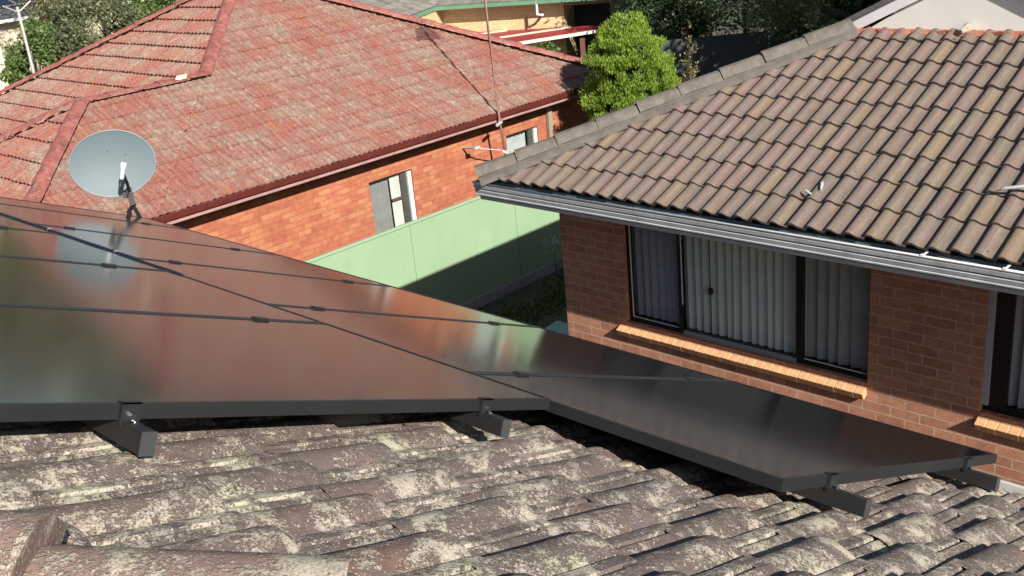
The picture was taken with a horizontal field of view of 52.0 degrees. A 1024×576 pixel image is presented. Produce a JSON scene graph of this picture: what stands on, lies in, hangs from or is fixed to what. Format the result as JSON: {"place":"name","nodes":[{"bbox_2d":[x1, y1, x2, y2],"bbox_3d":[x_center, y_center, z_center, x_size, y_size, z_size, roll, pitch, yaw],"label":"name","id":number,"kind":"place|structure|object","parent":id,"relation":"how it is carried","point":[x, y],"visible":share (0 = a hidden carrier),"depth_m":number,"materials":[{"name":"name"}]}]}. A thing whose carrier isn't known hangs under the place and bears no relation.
{"place":"outdoors","nodes":[
{"label":"outdoors","id":0,"kind":"place"},
{"bbox_2d":[0,30,10,93],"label":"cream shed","id":1,"kind":"structure","parent":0,"point":[3,85],"depth_m":34.57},
{"bbox_2d":[0,0,174,75],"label":"cream wall house","id":2,"kind":"structure","parent":0,"point":[8,35],"depth_m":48.78,"materials":[{"name":"white paint"}]},
{"bbox_2d":[0,0,15,7],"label":"solar panel","id":3,"kind":"object","parent":2,"relation":"on","point":[6,2],"visible":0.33,"depth_m":49.68,"materials":[{"name":"glass"}]},
{"bbox_2d":[10,0,36,4],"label":"solar panel","id":4,"kind":"object","parent":2,"relation":"on","point":[17,2],"visible":0.22,"depth_m":50.03,"materials":[{"name":"glass"}]},
{"bbox_2d":[0,0,608,260],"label":"red roof house","id":5,"kind":"structure","parent":0,"point":[311,152],"depth_m":17.37,"materials":[{"name":"red tile"}]},
{"bbox_2d":[175,74,186,79],"bbox_3d":[-5.146,-3.274,16.338,0.184,0.085,0.101,-7,21,-3],"label":"loose mortar","id":6,"kind":"object","parent":5,"relation":"on","point":[182,77],"visible":1,"depth_m":16.30,"materials":[{"name":"white concrete"}]},
{"bbox_2d":[369,170,416,233],"bbox_3d":[-2.010,-1.214,17.549,0.924,1.399,0.138,-24,27,-39],"label":"window","id":7,"kind":"structure","parent":5,"relation":"in","point":[379,191],"depth_m":17.53,"materials":[{"name":"white paint"}]},
{"bbox_2d":[462,0,512,154],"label":"tv antenna","id":8,"kind":"object","parent":5,"relation":"attached to","point":[503,150],"visible":0.94,"depth_m":17.99,"materials":[{"name":"paint"}]},
{"bbox_2d":[506,127,537,153],"bbox_3d":[0.148,-2.505,19.552,0.155,0.876,0.853,14,28,42],"label":"window","id":9,"kind":"structure","parent":5,"relation":"in","point":[516,140],"depth_m":19.56,"materials":[{"name":"white glass"}]},
{"bbox_2d":[11,0,775,309],"bbox_3d":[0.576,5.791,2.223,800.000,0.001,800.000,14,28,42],"label":"ground","id":10,"kind":"structure","parent":0,"point":[730,31],"depth_m":42.00,"materials":[{"name":"soil"}]},
{"bbox_2d":[3,1,35,77],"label":"antenna pole","id":11,"kind":"object","parent":10,"relation":"on","point":[18,11],"visible":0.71,"depth_m":29.65,"materials":[{"name":"metal"}]},
{"bbox_2d":[0,16,59,84],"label":"leafy tree","id":12,"kind":"object","parent":10,"relation":"on","point":[18,61],"visible":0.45,"depth_m":31.40,"materials":[{"name":"green plant"}]},
{"bbox_2d":[0,0,60,22],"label":"leafy tree","id":13,"kind":"object","parent":10,"relation":"on","point":[13,8],"visible":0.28,"depth_m":42.27,"materials":[{"name":"green plant"}]},
{"bbox_2d":[16,0,141,35],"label":"leafy tree","id":14,"kind":"object","parent":10,"relation":"on","point":[42,3],"visible":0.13,"depth_m":38.14,"materials":[{"name":"green plant"}]},
{"bbox_2d":[15,0,147,66],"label":"leafy tree","id":15,"kind":"object","parent":10,"relation":"on","point":[72,36],"visible":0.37,"depth_m":32.25,"materials":[{"name":"green plant"}]},
{"bbox_2d":[122,0,201,87],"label":"leafy tree","id":16,"kind":"object","parent":10,"relation":"on","point":[153,6],"visible":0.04,"depth_m":34.26,"materials":[{"name":"green plant"}]},
{"bbox_2d":[304,196,562,308],"bbox_3d":[-2.946,0.593,14.286,0.100,1.806,13.404,14,28,42],"label":"green fence","id":17,"kind":"object","parent":10,"relation":"on","point":[476,252],"visible":0.2,"depth_m":16.36,"materials":[{"name":"green metal"}]},
{"bbox_2d":[321,0,681,75],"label":"cream house","id":18,"kind":"structure","parent":10,"relation":"on","point":[507,14],"depth_m":36.27,"materials":[{"name":"brick"}]},
{"bbox_2d":[470,25,600,57],"bbox_3d":[-0.299,-7.577,35.089,7.303,1.558,3.751,1,22,16],"label":"awning","id":19,"kind":"object","parent":18,"relation":"attached to","point":[525,36],"visible":0.26,"depth_m":35.34,"materials":[{"name":"white metal"}]},
{"bbox_2d":[0,410,1023,575],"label":"tiled house","id":20,"kind":"structure","parent":10,"relation":"on","point":[541,493],"depth_m":2.43,"materials":[{"name":"tile"}]},
{"bbox_2d":[79,420,157,456],"bbox_3d":[-2.930,-0.195,4.169,5.947,0.095,0.101,14,28,42],"label":"mounting rail","id":21,"kind":"object","parent":20,"relation":"attached to","point":[139,439],"visible":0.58,"depth_m":2.23,"materials":[{"name":"grey metal"}]},
{"bbox_2d":[436,411,511,437],"bbox_3d":[-2.184,-0.115,5.008,5.947,0.095,0.101,14,28,42],"label":"mounting rail","id":22,"kind":"object","parent":20,"relation":"attached to","point":[497,425],"visible":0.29,"depth_m":3.08,"materials":[{"name":"grey metal"}]},
{"bbox_2d":[0,214,55,232],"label":"solar panel","id":23,"kind":"object","parent":22,"relation":"attached to","point":[7,222],"visible":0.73,"depth_m":5.76,"materials":[{"name":"black glass"}]},
{"bbox_2d":[0,227,168,270],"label":"solar panel","id":24,"kind":"object","parent":22,"relation":"on","point":[34,244],"visible":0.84,"depth_m":4.96,"materials":[{"name":"black glass"}]},
{"bbox_2d":[1,255,167,270],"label":"joint seal","id":25,"kind":"object","parent":24,"relation":"attached to","point":[81,262],"visible":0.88,"depth_m":4.56,"materials":[{"name":"black rubber"}]},
{"bbox_2d":[0,255,321,321],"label":"solar panel","id":26,"kind":"object","parent":22,"relation":"on","point":[33,281],"visible":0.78,"depth_m":4.01,"materials":[{"name":"black glass"}]},
{"bbox_2d":[0,303,324,322],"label":"joint seal","id":27,"kind":"object","parent":26,"relation":"attached to","point":[151,312],"visible":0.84,"depth_m":3.54,"materials":[{"name":"black rubber"}]},
{"bbox_2d":[0,304,550,425],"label":"solar panel","id":28,"kind":"object","parent":22,"relation":"attached to","point":[65,364],"visible":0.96,"depth_m":2.89,"materials":[{"name":"black glass"}]},
{"bbox_2d":[699,464,872,517],"bbox_3d":[-1.477,0.027,5.188,6.787,0.110,0.108,14,28,42],"label":"mounting rail","id":29,"kind":"object","parent":20,"relation":"attached to","point":[850,502],"visible":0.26,"depth_m":2.99,"materials":[{"name":"grey metal"}]},
{"bbox_2d":[932,468,1000,491],"bbox_3d":[-0.714,0.122,6.050,6.787,0.110,0.108,14,28,42],"label":"mounting rail","id":30,"kind":"object","parent":20,"relation":"attached to","point":[981,479],"visible":0.17,"depth_m":3.85,"materials":[{"name":"grey metal"}]},
{"bbox_2d":[0,197,184,228],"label":"solar panel","id":31,"kind":"object","parent":30,"relation":"attached to","point":[46,206],"visible":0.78,"depth_m":7.93,"materials":[{"name":"black glass"}]},
{"bbox_2d":[68,129,155,216],"bbox_3d":[-3.194,-0.772,8.473,0.554,0.985,0.473,0,22,14],"label":"satellite dish","id":32,"kind":"object","parent":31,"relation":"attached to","point":[112,163],"visible":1,"depth_m":8.46,"materials":[{"name":"grey paint"}]},
{"bbox_2d":[0,203,274,253],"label":"solar panel","id":33,"kind":"object","parent":30,"relation":"on","point":[68,220],"visible":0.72,"depth_m":7.13,"materials":[{"name":"black glass"}]},
{"bbox_2d":[35,223,278,254],"bbox_3d":[-2.237,-0.305,6.724,0.010,0.737,1.658,14,28,42],"label":"joint seal","id":34,"kind":"object","parent":33,"relation":"attached to","point":[160,239],"visible":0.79,"depth_m":6.71,"materials":[{"name":"black rubber"}]},
{"bbox_2d":[38,224,389,285],"bbox_3d":[-1.785,-0.177,6.310,1.237,0.762,1.669,14,28,42],"label":"solar panel","id":35,"kind":"object","parent":30,"relation":"on","point":[159,249],"visible":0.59,"depth_m":6.26,"materials":[{"name":"black glass"}]},
{"bbox_2d":[0,212,183,274],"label":"cable bundle","id":36,"kind":"object","parent":35,"relation":"on","point":[116,251],"visible":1,"depth_m":5.44,"materials":[{"name":"plastic"}]},
{"bbox_2d":[142,258,386,285],"bbox_3d":[-1.346,-0.081,5.911,0.010,0.737,1.658,14,28,42],"label":"joint seal","id":37,"kind":"object","parent":35,"relation":"attached to","point":[259,271],"visible":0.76,"depth_m":5.84,"materials":[{"name":"black rubber"}]},
{"bbox_2d":[139,258,533,325],"bbox_3d":[-0.893,0.047,5.497,1.237,0.762,1.669,14,28,42],"label":"solar panel","id":38,"kind":"object","parent":30,"relation":"on","point":[285,289],"visible":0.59,"depth_m":5.41,"materials":[{"name":"black glass"}]},
{"bbox_2d":[272,304,537,326],"bbox_3d":[-0.455,0.143,5.098,0.010,0.737,1.658,14,28,42],"label":"joint seal","id":39,"kind":"object","parent":38,"relation":"attached to","point":[403,315],"visible":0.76,"depth_m":5.00,"materials":[{"name":"black rubber"}]},
{"bbox_2d":[271,304,727,379],"bbox_3d":[-0.002,0.270,4.684,1.237,0.762,1.669,14,28,42],"label":"solar panel","id":40,"kind":"object","parent":30,"relation":"attached to","point":[472,346],"visible":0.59,"depth_m":4.57,"materials":[{"name":"black glass"}]},
{"bbox_2d":[474,372,731,380],"bbox_3d":[0.436,0.366,4.285,0.010,0.737,1.658,14,28,42],"label":"joint seal","id":41,"kind":"object","parent":40,"relation":"attached to","point":[596,376],"visible":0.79,"depth_m":4.17,"materials":[{"name":"black rubber"}]},
{"bbox_2d":[477,373,997,491],"bbox_3d":[0.891,0.494,3.869,1.242,0.762,1.669,14,28,42],"label":"solar panel","id":42,"kind":"object","parent":30,"relation":"attached to","point":[771,440],"visible":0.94,"depth_m":3.60,"materials":[{"name":"black glass"}]},
{"bbox_2d":[525,40,560,81],"bbox_3d":[0.980,-7.183,33.707,1.583,1.611,1.629,1,22,16],"label":"bush","id":43,"kind":"object","parent":10,"relation":"on","point":[541,45],"visible":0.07,"depth_m":33.04,"materials":[{"name":"green plant"}]},
{"bbox_2d":[578,10,681,121],"bbox_3d":[2.193,-2.995,19.041,1.881,4.041,1.830,14,28,42],"label":"conifer","id":44,"kind":"object","parent":10,"relation":"on","point":[617,35],"visible":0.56,"depth_m":18.30,"materials":[{"name":"green plant"}]},
{"bbox_2d":[621,0,725,76],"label":"leafy tree","id":45,"kind":"object","parent":10,"relation":"on","point":[703,12],"visible":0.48,"depth_m":32.28,"materials":[{"name":"green plant"}]},
{"bbox_2d":[608,0,763,62],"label":"leafy tree","id":46,"kind":"object","parent":10,"relation":"on","point":[726,17],"visible":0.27,"depth_m":32.79,"materials":[{"name":"green plant"}]},
{"bbox_2d":[679,21,699,82],"bbox_3d":[3.758,-4.005,22.295,0.690,3.304,0.722,14,28,42],"label":"slender shrub","id":47,"kind":"object","parent":10,"relation":"on","point":[691,75],"visible":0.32,"depth_m":21.93,"materials":[{"name":"green plant"}]},
{"bbox_2d":[633,27,819,102],"bbox_3d":[8.295,-6.487,29.759,9.970,1.750,0.040,-5,21,3],"label":"slate fence","id":48,"kind":"object","parent":10,"relation":"on","point":[714,53],"visible":0.1,"depth_m":29.69,"materials":[{"name":"grey metal"}]},
{"bbox_2d":[710,0,749,32],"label":"leafy tree","id":49,"kind":"object","parent":10,"relation":"on","point":[745,30],"visible":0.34,"depth_m":33.28,"materials":[{"name":"green plant"}]},
{"bbox_2d":[472,0,1023,485],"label":"brick house","id":50,"kind":"structure","parent":10,"relation":"on","point":[878,276],"depth_m":8.69,"materials":[{"name":"brown brick"}]},
{"bbox_2d":[625,225,870,379],"bbox_3d":[2.035,-0.058,9.235,2.602,1.259,0.139,14,28,42],"label":"window","id":51,"kind":"structure","parent":50,"relation":"in","point":[802,306],"depth_m":9.25,"materials":[{"name":"clear glass"}]},
{"bbox_2d":[981,290,1023,419],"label":"window","id":52,"kind":"structure","parent":50,"relation":"in","point":[1003,373],"depth_m":7.80,"materials":[{"name":"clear glass"}]},
{"bbox_2d":[996,185,1023,190],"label":"pole end","id":53,"kind":"object","parent":50,"relation":"on","point":[1012,187],"visible":1,"depth_m":7.18,"materials":[{"name":"white plastic"}]},
{"bbox_2d":[748,3,821,41],"bbox_3d":[8.938,-7.807,30.931,3.447,3.540,3.593,14,28,42],"label":"leafy tree","id":54,"kind":"object","parent":10,"relation":"on","point":[782,21],"visible":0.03,"depth_m":30.77,"materials":[{"name":"green plant"}]},
{"bbox_2d":[735,0,856,43],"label":"leafy tree","id":55,"kind":"object","parent":10,"relation":"on","point":[809,23],"visible":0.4,"depth_m":28.18,"materials":[{"name":"green plant"}]},
{"bbox_2d":[803,0,905,24],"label":"leafy tree","id":56,"kind":"object","parent":10,"relation":"on","point":[839,8],"visible":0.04,"depth_m":21.30,"materials":[{"name":"green plant"}]},
{"bbox_2d":[477,269,567,327],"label":"lawn","id":57,"kind":"structure","parent":0,"point":[546,319],"depth_m":16.78,"materials":[{"name":"plant"}]},
{"bbox_2d":[540,228,559,285],"bbox_3d":[0.710,-0.479,17.106,0.388,1.011,0.495,14,28,42],"label":"bare shrub","id":58,"kind":"object","parent":57,"relation":"on","point":[553,245],"visible":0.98,"depth_m":17.04,"materials":[{"name":"grey plant"}]},
{"bbox_2d":[545,321,568,334],"bbox_3d":[0.669,0.916,13.878,0.699,0.729,0.723,14,28,42],"label":"garden bin","id":59,"kind":"object","parent":57,"relation":"on","point":[559,326],"visible":0.09,"depth_m":13.94,"materials":[{"name":"green plastic"}]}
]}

